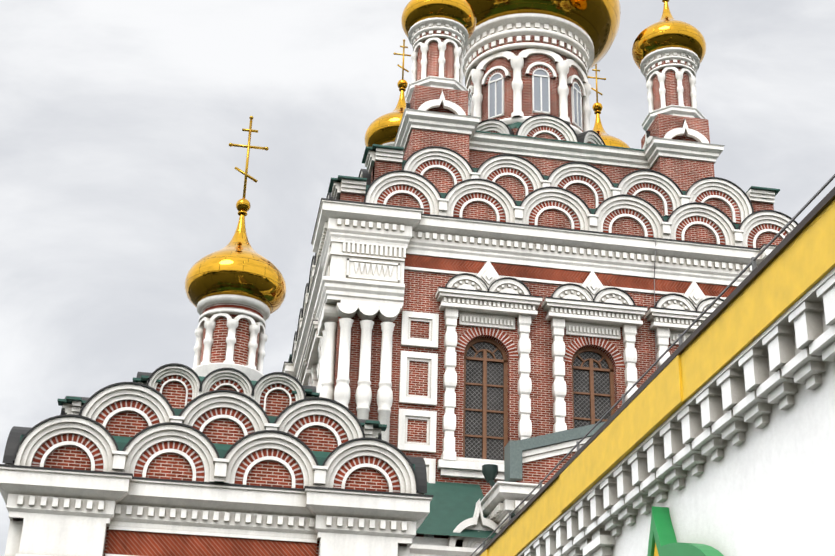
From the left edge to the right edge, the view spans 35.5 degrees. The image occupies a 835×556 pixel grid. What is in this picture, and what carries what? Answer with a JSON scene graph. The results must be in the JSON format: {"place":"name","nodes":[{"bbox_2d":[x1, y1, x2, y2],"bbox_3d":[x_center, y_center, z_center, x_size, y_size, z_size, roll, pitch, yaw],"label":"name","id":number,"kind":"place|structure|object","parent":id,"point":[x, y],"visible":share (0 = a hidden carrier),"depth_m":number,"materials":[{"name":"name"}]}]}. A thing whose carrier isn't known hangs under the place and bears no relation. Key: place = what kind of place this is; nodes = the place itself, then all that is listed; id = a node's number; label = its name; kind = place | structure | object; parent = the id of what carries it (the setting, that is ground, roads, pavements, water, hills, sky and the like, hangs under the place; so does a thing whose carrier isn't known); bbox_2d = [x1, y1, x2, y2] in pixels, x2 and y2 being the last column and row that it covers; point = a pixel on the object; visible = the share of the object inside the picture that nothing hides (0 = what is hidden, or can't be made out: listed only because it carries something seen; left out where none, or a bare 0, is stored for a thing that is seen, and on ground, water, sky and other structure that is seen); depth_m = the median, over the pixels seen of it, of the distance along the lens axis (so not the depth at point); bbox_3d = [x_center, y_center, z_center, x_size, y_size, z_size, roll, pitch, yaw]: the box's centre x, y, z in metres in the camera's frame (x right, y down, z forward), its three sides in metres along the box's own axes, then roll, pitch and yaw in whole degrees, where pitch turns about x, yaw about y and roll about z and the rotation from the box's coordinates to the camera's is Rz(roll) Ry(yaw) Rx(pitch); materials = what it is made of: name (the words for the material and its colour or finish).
{"place":"outdoors","nodes":[
{"label":"outdoors","id":0,"kind":"place"},
{"bbox_2d":[0,116,433,555],"bbox_3d":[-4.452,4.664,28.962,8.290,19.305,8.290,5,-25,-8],"label":"domed chapel","id":1,"kind":"structure","parent":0,"point":[224,446],"depth_m":25.26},
{"bbox_2d":[0,0,834,555],"label":"sky","id":2,"kind":"structure","parent":0,"point":[119,119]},
{"bbox_2d":[410,422,604,555],"bbox_3d":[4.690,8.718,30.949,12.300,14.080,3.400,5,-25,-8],"label":"church porch","id":3,"kind":"object","parent":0,"point":[467,519],"visible":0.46,"depth_m":31.12,"materials":[{"name":"green metal"}]},
{"bbox_2d":[282,0,797,538],"bbox_3d":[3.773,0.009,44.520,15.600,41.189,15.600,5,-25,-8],"label":"church building","id":4,"kind":"structure","parent":0,"point":[508,244],"depth_m":36.96,"materials":[{"name":"red brick"}]},
{"bbox_2d":[470,174,834,555],"bbox_3d":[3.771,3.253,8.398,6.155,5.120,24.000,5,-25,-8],"label":"building","id":5,"kind":"structure","parent":0,"point":[714,435],"depth_m":5.76,"materials":[{"name":"paint"}]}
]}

